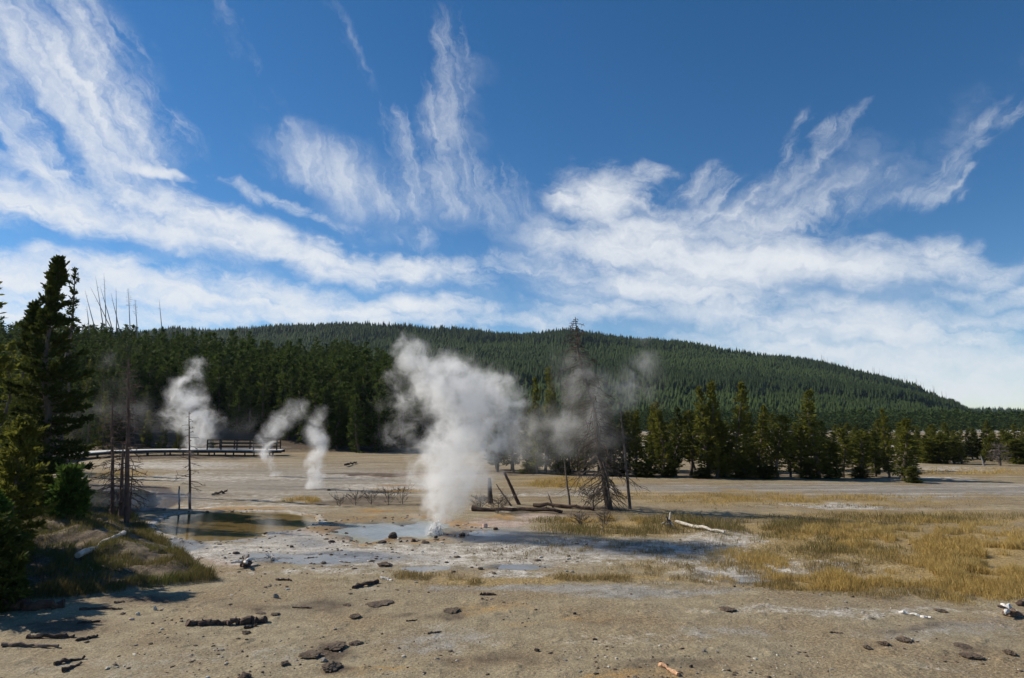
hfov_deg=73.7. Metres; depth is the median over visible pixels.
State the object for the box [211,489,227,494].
stick
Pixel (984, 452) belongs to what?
conifer
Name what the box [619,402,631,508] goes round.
dead snag
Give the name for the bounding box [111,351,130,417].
conifer
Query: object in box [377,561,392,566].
earth clod
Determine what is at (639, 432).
conifer
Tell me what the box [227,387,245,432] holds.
conifer
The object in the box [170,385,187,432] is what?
conifer
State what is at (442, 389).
conifer
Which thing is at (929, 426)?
conifer
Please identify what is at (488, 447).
conifer
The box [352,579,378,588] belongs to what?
stick
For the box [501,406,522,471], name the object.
conifer
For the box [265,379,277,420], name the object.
conifer
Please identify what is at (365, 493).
dead bush
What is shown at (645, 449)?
conifer
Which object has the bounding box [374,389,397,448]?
conifer
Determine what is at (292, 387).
conifer
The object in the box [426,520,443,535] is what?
water spout
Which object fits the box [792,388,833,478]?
conifer
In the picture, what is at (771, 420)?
conifer
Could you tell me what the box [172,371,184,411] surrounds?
conifer
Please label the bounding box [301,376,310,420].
conifer
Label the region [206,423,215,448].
young pine
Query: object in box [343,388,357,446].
conifer
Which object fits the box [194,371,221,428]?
conifer
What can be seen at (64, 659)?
stick
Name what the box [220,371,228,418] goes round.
conifer
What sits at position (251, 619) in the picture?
fallen log
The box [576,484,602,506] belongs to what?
dead bush
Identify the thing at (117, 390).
conifer
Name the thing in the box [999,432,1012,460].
conifer
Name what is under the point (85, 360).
conifer
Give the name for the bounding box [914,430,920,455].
conifer
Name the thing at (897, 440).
conifer
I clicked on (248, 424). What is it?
conifer
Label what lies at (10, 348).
young pine
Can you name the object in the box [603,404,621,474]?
conifer
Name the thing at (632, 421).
conifer
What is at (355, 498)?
dead bush
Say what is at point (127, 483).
dead tree
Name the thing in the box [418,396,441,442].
conifer
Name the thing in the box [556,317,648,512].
dead tree
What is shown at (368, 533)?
milky pool water
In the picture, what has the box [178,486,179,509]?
wooden stake
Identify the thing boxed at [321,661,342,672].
earth clod
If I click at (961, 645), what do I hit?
earth clod
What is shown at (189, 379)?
conifer
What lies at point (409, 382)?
conifer
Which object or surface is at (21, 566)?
shrub
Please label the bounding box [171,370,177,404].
conifer
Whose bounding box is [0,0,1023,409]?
sky
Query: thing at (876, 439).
conifer
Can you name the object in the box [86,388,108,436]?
conifer
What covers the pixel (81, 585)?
bank grass
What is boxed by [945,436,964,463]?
conifer
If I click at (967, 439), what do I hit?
conifer
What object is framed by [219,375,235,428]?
conifer
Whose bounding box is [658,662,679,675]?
driftwood
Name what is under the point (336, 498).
dead bush
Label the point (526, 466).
bush
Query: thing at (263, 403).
conifer
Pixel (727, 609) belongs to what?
earth clod
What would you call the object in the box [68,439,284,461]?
boardwalk
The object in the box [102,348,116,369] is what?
conifer
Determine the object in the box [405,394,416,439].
conifer
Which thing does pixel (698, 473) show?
bush
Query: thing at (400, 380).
conifer
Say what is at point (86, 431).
young pine
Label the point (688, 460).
conifer
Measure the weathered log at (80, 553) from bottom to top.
0.345 m
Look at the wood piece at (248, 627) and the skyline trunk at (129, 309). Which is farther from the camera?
the skyline trunk at (129, 309)
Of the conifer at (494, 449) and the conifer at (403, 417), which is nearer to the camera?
the conifer at (494, 449)
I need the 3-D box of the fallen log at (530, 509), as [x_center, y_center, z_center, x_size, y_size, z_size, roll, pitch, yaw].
[0.222,8.284,33.276,4.523,0.349,0.329,-1,-7,11]
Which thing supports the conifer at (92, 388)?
on the ground at (646, 619)
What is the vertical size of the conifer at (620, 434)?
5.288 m
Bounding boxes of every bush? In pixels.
[329,492,346,505]
[342,488,363,504]
[361,485,378,503]
[379,486,396,504]
[392,484,414,503]
[468,494,488,506]
[482,488,517,512]
[518,463,544,473]
[548,463,577,474]
[570,509,593,526]
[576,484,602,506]
[596,509,612,526]
[608,463,631,475]
[631,461,659,477]
[658,465,680,477]
[690,467,714,477]
[752,465,781,478]
[794,460,826,478]
[847,466,875,478]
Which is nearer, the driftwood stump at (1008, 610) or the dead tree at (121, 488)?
the driftwood stump at (1008, 610)
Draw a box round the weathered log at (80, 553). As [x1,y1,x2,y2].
[75,530,126,557]
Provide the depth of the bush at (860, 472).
52.33 m
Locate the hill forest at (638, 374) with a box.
[6,320,1023,432]
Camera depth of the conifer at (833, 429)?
87.00 m
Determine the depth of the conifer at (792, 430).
88.74 m
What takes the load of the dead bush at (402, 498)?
on the ground at (646, 619)
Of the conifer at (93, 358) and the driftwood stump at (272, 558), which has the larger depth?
the conifer at (93, 358)
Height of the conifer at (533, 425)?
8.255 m
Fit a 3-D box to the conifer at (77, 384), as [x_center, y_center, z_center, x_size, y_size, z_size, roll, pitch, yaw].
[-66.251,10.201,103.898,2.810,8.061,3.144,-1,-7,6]
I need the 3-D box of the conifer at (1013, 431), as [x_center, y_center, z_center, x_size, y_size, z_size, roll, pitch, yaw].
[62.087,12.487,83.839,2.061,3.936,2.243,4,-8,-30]
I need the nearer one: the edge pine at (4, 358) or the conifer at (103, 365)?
the edge pine at (4, 358)
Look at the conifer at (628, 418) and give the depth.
60.40 m
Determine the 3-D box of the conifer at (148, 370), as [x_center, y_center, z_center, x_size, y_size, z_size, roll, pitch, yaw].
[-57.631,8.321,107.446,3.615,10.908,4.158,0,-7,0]
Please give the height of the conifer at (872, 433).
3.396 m
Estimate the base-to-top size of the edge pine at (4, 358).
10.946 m
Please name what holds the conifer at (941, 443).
on the ground at (646, 619)
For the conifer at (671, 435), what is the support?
on the ground at (646, 619)
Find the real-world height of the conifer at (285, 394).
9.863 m
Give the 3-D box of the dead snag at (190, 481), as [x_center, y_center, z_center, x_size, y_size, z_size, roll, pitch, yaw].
[-16.268,6.235,34.824,1.713,5.042,1.668,0,-7,0]
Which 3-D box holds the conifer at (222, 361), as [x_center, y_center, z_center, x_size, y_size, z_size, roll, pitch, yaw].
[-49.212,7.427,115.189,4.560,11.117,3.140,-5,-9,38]
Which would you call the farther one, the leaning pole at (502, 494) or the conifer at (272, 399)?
the conifer at (272, 399)
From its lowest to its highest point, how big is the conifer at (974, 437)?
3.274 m
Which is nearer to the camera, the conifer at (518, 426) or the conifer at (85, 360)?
the conifer at (518, 426)
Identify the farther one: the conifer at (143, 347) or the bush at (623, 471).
the conifer at (143, 347)
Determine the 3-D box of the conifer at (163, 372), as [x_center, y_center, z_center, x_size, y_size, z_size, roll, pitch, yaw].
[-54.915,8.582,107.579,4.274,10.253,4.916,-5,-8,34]
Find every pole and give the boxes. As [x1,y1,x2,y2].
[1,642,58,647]
[496,484,510,505]
[503,472,520,504]
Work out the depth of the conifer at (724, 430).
53.03 m
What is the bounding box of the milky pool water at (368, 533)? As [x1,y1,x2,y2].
[330,520,450,543]
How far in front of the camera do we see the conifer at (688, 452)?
55.12 m
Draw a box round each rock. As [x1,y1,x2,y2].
[237,672,251,677]
[388,532,396,538]
[1015,600,1023,605]
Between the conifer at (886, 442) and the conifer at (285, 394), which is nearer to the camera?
the conifer at (886, 442)
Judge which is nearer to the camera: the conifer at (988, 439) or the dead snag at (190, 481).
the dead snag at (190, 481)
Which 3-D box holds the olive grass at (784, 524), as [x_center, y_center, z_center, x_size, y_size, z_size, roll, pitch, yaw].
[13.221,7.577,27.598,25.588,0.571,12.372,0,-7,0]
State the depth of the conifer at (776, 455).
52.30 m
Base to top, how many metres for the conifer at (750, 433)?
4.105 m
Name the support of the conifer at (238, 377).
on the ground at (646, 619)
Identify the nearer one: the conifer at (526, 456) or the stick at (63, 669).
the stick at (63, 669)
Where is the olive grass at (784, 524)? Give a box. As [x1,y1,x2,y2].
[522,510,1023,562]
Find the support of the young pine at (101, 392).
on the ground at (646, 619)
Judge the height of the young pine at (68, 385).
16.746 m
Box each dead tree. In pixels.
[90,359,150,522]
[91,398,133,514]
[115,466,141,516]
[117,450,124,517]
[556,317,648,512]
[986,441,1011,465]
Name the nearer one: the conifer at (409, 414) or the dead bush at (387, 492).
the dead bush at (387, 492)
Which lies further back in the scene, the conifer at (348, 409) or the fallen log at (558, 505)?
the conifer at (348, 409)
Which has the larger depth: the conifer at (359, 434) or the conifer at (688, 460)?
the conifer at (359, 434)
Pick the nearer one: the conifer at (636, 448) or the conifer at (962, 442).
the conifer at (636, 448)
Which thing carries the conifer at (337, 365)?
on the ground at (646, 619)
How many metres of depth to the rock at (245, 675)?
11.90 m
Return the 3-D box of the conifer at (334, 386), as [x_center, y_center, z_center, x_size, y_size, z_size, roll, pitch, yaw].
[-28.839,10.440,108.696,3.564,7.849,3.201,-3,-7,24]
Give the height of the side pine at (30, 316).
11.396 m
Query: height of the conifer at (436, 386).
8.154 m
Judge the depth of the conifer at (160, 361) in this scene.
112.75 m
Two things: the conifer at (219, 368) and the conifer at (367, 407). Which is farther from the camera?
the conifer at (219, 368)
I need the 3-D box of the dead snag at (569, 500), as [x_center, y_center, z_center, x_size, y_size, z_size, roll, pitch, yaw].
[2.740,7.430,34.765,0.695,2.657,0.742,-3,-7,23]
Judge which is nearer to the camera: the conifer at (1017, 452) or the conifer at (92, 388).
the conifer at (1017, 452)
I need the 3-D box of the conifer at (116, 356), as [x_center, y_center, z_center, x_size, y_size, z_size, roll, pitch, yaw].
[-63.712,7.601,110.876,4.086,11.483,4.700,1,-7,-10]
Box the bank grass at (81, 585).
[15,505,219,600]
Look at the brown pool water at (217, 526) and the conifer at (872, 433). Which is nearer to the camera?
the brown pool water at (217, 526)
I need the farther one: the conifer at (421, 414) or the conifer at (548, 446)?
the conifer at (421, 414)
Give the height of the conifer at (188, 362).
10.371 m
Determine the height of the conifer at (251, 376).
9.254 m
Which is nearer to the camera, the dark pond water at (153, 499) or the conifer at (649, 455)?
the dark pond water at (153, 499)
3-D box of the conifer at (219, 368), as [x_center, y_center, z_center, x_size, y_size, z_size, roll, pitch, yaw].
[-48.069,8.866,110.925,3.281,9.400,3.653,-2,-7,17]
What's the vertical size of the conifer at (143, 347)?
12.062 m
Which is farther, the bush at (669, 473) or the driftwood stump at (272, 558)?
the bush at (669, 473)
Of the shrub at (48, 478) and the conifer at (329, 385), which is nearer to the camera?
the shrub at (48, 478)
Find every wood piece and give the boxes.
[75,634,98,640]
[77,620,100,623]
[244,623,257,628]
[275,578,291,580]
[480,592,495,594]
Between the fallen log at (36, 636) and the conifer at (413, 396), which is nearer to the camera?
the fallen log at (36, 636)
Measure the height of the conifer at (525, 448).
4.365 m
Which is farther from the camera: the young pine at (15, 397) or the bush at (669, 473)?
the bush at (669, 473)
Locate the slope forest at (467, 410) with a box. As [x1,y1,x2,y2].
[0,316,508,442]
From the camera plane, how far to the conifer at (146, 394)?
105.30 m
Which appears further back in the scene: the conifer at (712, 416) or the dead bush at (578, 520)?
the conifer at (712, 416)
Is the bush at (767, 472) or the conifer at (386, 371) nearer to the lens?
the bush at (767, 472)
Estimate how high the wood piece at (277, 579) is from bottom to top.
0.084 m
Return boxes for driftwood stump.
[231,554,254,567]
[265,554,275,560]
[662,512,673,527]
[997,603,1023,616]
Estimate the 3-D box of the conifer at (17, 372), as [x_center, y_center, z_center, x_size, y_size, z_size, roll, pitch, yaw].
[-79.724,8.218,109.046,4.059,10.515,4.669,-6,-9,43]
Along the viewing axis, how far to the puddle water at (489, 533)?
27.12 m
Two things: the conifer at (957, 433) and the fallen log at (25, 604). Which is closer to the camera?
the fallen log at (25, 604)
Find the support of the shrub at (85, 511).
on the ground at (646, 619)
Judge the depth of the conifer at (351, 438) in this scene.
94.70 m
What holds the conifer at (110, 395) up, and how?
on the ground at (646, 619)
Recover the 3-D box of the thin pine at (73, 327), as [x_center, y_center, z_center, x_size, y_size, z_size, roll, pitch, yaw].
[-28.718,2.514,44.048,1.334,14.625,1.202,-5,-8,36]
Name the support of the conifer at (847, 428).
on the ground at (646, 619)
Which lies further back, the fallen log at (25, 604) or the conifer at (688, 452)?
the conifer at (688, 452)
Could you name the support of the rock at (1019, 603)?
on the ground at (646, 619)
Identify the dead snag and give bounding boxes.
[173,413,204,508]
[562,459,570,504]
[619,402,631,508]
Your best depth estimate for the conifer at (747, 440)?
59.03 m
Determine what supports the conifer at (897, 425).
on the ground at (646, 619)
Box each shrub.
[1,526,34,602]
[15,457,46,509]
[35,474,54,507]
[80,498,93,516]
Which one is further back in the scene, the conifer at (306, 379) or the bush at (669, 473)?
the conifer at (306, 379)
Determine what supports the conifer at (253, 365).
on the ground at (646, 619)
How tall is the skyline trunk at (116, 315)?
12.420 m
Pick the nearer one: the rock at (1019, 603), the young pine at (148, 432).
the rock at (1019, 603)
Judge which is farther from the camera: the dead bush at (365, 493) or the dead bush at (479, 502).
the dead bush at (365, 493)
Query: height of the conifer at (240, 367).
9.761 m
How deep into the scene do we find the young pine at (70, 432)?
95.01 m
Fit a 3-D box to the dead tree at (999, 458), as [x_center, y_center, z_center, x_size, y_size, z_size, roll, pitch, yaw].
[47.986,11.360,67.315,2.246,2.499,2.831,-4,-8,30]
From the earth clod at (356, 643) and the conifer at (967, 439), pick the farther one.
the conifer at (967, 439)
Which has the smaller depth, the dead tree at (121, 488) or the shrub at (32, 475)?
the shrub at (32, 475)
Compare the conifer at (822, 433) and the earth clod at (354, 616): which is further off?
the conifer at (822, 433)
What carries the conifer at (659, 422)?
on the ground at (646, 619)
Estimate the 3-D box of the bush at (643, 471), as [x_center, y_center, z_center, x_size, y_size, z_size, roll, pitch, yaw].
[10.414,10.278,53.806,2.414,1.269,2.739,7,-9,-44]
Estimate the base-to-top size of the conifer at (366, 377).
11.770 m
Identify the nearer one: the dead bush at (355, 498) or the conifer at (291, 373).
the dead bush at (355, 498)
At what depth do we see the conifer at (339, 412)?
96.83 m
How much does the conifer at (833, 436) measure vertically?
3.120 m
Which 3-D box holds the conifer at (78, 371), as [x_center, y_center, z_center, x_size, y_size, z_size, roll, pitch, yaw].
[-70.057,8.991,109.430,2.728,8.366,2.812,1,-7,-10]
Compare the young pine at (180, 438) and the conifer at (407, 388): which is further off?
the conifer at (407, 388)
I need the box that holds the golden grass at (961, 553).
[87,466,1023,605]
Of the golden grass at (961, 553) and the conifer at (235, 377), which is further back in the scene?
the conifer at (235, 377)
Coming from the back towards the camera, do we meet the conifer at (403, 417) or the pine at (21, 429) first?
the conifer at (403, 417)
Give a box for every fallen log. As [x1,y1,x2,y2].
[2,598,64,610]
[25,633,74,638]
[185,615,267,625]
[471,505,562,512]
[533,502,594,509]
[675,520,724,532]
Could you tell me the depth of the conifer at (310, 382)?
105.72 m
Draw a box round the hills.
[225,335,1023,432]
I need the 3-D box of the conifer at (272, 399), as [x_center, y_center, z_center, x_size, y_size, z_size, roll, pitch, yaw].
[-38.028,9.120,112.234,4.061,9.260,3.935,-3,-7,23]
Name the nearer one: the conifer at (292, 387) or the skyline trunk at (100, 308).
the conifer at (292, 387)
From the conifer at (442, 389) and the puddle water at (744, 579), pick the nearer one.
the puddle water at (744, 579)
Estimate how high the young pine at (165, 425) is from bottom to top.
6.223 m
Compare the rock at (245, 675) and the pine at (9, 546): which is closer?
the rock at (245, 675)
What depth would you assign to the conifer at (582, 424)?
56.72 m
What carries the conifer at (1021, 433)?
on the ground at (646, 619)
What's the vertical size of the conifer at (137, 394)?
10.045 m
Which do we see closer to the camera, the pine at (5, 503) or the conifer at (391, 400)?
the pine at (5, 503)
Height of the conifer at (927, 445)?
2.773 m
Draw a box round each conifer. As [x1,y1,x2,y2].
[0,381,7,411]
[2,359,21,412]
[70,369,83,394]
[70,380,83,416]
[73,367,102,433]
[78,355,92,403]
[82,364,90,400]
[83,354,96,386]
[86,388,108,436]
[93,349,104,385]
[93,361,112,404]
[93,378,116,435]
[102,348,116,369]
[106,361,117,401]
[108,367,125,422]
[109,351,127,398]
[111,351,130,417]
[112,344,133,378]
[113,368,133,436]
[124,352,145,422]
[126,367,149,429]
[130,358,157,425]
[138,344,149,384]
[138,385,158,428]
[144,357,164,418]
[144,362,178,424]
[152,374,167,421]
[158,355,177,414]
[159,372,174,428]
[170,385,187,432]
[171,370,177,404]
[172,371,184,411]
[172,372,191,421]
[179,357,202,402]
[179,372,204,427]
[181,377,208,431]
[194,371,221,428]
[195,365,204,386]
[199,366,211,417]
[207,366,227,421]
[207,381,229,423]
[211,352,230,414]
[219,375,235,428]
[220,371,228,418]
[224,371,239,423]
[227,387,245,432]
[231,349,247,397]
[233,362,245,410]
[233,364,244,405]
[233,367,252,422]
[239,385,261,432]
[241,368,260,424]
[244,361,260,413]
[252,371,272,431]
[254,355,264,414]
[256,379,269,422]
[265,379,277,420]
[266,368,278,414]
[268,367,282,417]
[271,380,283,423]
[272,372,297,435]
[274,360,294,419]
[279,366,298,419]
[279,395,295,439]
[280,352,292,383]
[286,386,298,428]
[288,377,309,434]
[297,394,311,442]
[298,380,329,442]
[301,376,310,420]
[301,379,313,428]
[301,379,322,436]
[314,386,334,448]
[316,370,327,401]
[319,382,335,436]
[321,392,339,439]
[326,384,350,448]
[328,356,347,406]
[330,381,336,412]
[333,382,347,425]
[335,385,347,434]
[336,371,346,398]
[340,384,353,442]
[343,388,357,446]
[346,393,368,452]
[346,396,363,451]
[357,353,372,418]
[357,401,372,442]
[360,381,392,452]
[361,377,378,427]
[368,365,383,417]
[370,390,384,444]
[373,365,394,421]
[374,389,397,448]
[382,378,396,414]
[384,396,395,438]
[389,398,408,441]
[390,371,398,405]
[391,386,415,448]
[393,384,401,422]
[394,374,405,402]
[400,377,415,421]
[400,385,417,438]
[403,389,419,433]
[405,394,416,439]
[408,372,436,444]
[416,382,435,429]
[416,387,429,437]
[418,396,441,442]
[429,378,446,435]
[433,383,442,426]
[482,423,505,469]
[484,401,508,471]
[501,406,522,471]
[501,430,514,449]
[502,427,523,470]
[516,420,522,444]
[518,395,534,471]
[518,428,533,466]
[524,377,545,473]
[536,366,557,473]
[538,409,560,467]
[544,381,566,473]
[557,418,569,446]
[558,378,577,469]
[566,427,583,468]
[573,391,596,473]
[588,397,609,473]
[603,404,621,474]
[614,411,632,468]
[617,411,641,470]
[626,410,646,468]
[627,411,646,438]
[630,423,643,453]
[638,422,663,465]
[645,402,659,471]
[646,400,677,476]
[653,414,669,461]
[665,420,687,468]
[667,407,685,475]
[676,409,703,475]
[678,412,699,469]
[689,386,714,470]
[699,380,729,477]
[707,419,740,477]
[722,380,754,476]
[727,423,740,444]
[740,424,753,458]
[741,426,757,466]
[743,412,762,462]
[748,403,771,470]
[760,432,781,467]
[764,415,795,478]
[766,413,777,446]
[778,442,797,476]
[780,422,795,468]
[788,425,812,477]
[790,429,800,449]
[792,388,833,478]
[794,422,818,460]
[813,420,832,459]
[819,441,848,478]
[826,431,839,452]
[830,425,837,447]
[833,427,855,477]
[837,439,852,469]
[839,423,851,444]
[848,430,876,466]
[849,427,855,450]
[851,428,870,467]
[864,430,885,470]
[865,441,884,476]
[867,430,878,455]
[871,419,882,445]
[877,408,896,477]
[885,418,928,479]
[887,426,895,444]
[889,422,904,450]
[893,428,902,455]
[899,440,922,466]
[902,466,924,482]
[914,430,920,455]
[916,438,941,463]
[924,424,936,441]
[927,428,936,445]
[931,433,952,463]
[941,422,950,435]
[941,433,952,457]
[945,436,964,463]
[951,442,973,463]
[952,432,962,453]
[954,429,970,455]
[964,429,978,458]
[965,431,980,458]
[972,430,988,458]
[978,436,998,460]
[980,438,992,462]
[981,420,991,447]
[987,430,1000,457]
[993,429,1006,446]
[998,438,1023,464]
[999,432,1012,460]
[1010,425,1021,438]
[1016,429,1023,457]
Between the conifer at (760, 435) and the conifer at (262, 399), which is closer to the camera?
the conifer at (760, 435)
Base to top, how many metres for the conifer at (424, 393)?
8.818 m
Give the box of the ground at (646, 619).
[0,357,1023,677]
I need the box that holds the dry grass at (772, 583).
[192,490,990,600]
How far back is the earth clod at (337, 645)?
13.53 m
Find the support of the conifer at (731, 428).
on the ground at (646, 619)
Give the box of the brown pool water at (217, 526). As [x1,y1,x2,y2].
[155,512,318,541]
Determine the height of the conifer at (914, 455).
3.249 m
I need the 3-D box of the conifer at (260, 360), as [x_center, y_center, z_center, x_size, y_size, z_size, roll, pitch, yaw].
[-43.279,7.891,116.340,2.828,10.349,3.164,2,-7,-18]
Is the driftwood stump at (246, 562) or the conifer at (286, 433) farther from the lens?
the conifer at (286, 433)
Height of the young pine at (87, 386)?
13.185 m
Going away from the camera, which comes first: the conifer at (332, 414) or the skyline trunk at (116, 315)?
the conifer at (332, 414)
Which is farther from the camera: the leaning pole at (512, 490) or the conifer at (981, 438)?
the conifer at (981, 438)
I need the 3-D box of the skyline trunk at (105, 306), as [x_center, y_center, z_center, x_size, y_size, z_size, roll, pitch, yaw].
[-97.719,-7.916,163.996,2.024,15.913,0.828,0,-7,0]
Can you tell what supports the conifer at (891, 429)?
on the ground at (646, 619)
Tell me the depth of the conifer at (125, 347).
114.14 m
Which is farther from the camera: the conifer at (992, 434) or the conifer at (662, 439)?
the conifer at (992, 434)
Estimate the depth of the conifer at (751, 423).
60.62 m
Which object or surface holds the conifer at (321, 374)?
on the ground at (646, 619)
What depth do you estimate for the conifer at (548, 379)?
57.62 m
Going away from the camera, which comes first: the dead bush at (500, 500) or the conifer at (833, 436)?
the dead bush at (500, 500)
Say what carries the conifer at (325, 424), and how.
on the ground at (646, 619)
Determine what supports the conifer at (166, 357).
on the ground at (646, 619)
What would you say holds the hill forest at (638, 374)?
on the hills
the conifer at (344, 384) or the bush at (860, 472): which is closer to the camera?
the bush at (860, 472)
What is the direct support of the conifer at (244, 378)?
on the ground at (646, 619)
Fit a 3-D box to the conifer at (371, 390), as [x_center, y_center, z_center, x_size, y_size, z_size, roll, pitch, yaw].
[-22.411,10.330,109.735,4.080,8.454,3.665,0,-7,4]
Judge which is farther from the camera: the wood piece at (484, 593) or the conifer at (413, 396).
the conifer at (413, 396)
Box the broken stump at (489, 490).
[487,478,492,503]
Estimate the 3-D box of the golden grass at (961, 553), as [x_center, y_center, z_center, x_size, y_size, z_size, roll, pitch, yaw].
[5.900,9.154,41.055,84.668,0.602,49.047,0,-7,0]
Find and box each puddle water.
[469,530,509,535]
[733,577,759,581]
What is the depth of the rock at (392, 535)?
25.89 m
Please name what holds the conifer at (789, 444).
on the ground at (646, 619)
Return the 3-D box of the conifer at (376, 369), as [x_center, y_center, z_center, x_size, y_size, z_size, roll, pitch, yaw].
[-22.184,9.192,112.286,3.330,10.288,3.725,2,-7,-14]
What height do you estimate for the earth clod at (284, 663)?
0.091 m
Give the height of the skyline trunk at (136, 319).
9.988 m
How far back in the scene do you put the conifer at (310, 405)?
103.27 m
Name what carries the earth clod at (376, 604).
on the ground at (646, 619)
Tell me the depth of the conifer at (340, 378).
109.89 m
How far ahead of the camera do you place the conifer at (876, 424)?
95.92 m
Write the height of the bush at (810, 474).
1.484 m
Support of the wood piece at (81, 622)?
on the ground at (646, 619)
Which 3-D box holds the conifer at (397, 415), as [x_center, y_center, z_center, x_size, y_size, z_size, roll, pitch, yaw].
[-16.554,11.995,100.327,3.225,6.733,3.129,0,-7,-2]
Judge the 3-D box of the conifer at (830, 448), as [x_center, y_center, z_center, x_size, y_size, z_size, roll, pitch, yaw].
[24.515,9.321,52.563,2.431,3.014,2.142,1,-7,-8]
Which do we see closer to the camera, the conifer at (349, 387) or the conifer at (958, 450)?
the conifer at (958, 450)
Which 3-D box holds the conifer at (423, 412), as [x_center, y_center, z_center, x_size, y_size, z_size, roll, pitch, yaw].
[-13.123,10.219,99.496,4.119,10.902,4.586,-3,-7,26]
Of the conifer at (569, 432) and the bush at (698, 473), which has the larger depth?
the conifer at (569, 432)
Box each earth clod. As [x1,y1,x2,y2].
[280,660,289,665]
[298,650,320,658]
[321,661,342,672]
[323,641,345,649]
[349,613,360,618]
[349,640,362,645]
[365,599,393,607]
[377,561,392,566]
[443,607,459,613]
[719,606,736,612]
[877,641,889,645]
[894,636,914,642]
[933,608,947,612]
[953,642,972,649]
[958,652,985,659]
[1002,649,1016,655]
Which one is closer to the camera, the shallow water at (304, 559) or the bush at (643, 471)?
the shallow water at (304, 559)
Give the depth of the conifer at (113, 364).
112.44 m
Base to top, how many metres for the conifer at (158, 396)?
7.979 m
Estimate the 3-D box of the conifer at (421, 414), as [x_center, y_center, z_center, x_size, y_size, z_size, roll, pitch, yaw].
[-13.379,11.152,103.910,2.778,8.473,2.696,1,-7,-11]
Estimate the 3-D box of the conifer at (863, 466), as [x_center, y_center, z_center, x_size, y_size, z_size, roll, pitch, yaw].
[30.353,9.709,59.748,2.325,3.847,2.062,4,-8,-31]
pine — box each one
[0,254,97,478]
[0,281,19,447]
[0,299,54,462]
[0,339,18,454]
[0,344,30,449]
[0,380,22,455]
[0,415,57,554]
[0,488,25,567]
[0,510,34,612]
[41,460,97,519]
[52,354,69,467]
[56,267,81,463]
[56,397,80,446]
[65,335,89,440]
[74,359,94,444]
[79,389,99,450]
[90,370,113,443]
[90,391,117,449]
[113,400,134,441]
[139,410,153,447]
[155,408,169,448]
[171,422,185,448]
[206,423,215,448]
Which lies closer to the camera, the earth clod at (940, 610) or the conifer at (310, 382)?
the earth clod at (940, 610)
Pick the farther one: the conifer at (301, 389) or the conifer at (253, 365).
the conifer at (253, 365)
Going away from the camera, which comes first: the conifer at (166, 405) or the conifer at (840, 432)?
the conifer at (840, 432)
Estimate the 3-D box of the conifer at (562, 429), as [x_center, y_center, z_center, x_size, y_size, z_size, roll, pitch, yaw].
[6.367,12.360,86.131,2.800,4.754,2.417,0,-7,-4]
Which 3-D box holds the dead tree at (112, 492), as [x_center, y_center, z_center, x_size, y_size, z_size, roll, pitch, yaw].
[-18.518,5.586,31.918,2.130,5.636,1.513,0,-7,0]
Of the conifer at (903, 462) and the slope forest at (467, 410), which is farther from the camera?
the slope forest at (467, 410)
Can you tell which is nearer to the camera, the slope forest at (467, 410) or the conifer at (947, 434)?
the conifer at (947, 434)
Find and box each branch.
[79,607,122,609]
[898,610,931,617]
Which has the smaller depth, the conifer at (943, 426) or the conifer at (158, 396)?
the conifer at (943, 426)
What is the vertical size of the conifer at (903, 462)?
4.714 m
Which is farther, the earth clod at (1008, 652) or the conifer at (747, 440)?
the conifer at (747, 440)
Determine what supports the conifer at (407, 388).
on the ground at (646, 619)
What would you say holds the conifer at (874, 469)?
on the ground at (646, 619)
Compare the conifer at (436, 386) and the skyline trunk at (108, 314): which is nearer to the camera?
the conifer at (436, 386)
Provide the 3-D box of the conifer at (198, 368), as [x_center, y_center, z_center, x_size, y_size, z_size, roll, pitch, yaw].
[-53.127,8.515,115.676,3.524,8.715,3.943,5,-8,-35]
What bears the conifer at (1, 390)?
on the ground at (646, 619)
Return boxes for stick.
[53,655,85,664]
[61,661,82,671]
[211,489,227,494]
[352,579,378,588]
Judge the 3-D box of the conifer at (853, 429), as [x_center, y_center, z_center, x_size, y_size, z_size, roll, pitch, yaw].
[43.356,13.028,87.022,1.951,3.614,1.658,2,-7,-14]
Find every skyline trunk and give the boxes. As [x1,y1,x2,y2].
[90,287,115,337]
[95,276,104,335]
[100,287,113,336]
[103,279,106,327]
[116,299,116,337]
[126,289,132,329]
[133,300,137,339]
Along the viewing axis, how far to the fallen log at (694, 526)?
27.86 m
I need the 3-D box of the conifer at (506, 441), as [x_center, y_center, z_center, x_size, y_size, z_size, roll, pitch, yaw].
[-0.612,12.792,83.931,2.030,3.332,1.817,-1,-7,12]
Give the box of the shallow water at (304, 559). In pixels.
[171,545,539,571]
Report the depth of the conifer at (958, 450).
69.07 m
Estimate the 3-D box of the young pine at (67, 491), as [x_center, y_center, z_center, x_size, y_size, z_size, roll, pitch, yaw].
[-16.215,5.661,25.081,1.621,2.424,1.666,-3,-7,23]
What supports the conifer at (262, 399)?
on the ground at (646, 619)
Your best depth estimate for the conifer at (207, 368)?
112.55 m
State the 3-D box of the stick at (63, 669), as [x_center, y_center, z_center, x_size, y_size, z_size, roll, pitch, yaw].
[-8.061,6.000,12.479,0.102,0.127,0.444,-1,-7,8]
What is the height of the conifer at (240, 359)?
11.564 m
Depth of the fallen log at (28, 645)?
13.63 m
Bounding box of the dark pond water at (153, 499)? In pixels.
[90,489,162,508]
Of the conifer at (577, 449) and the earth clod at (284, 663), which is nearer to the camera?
the earth clod at (284, 663)
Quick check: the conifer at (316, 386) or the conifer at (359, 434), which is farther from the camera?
the conifer at (316, 386)
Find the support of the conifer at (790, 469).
on the ground at (646, 619)

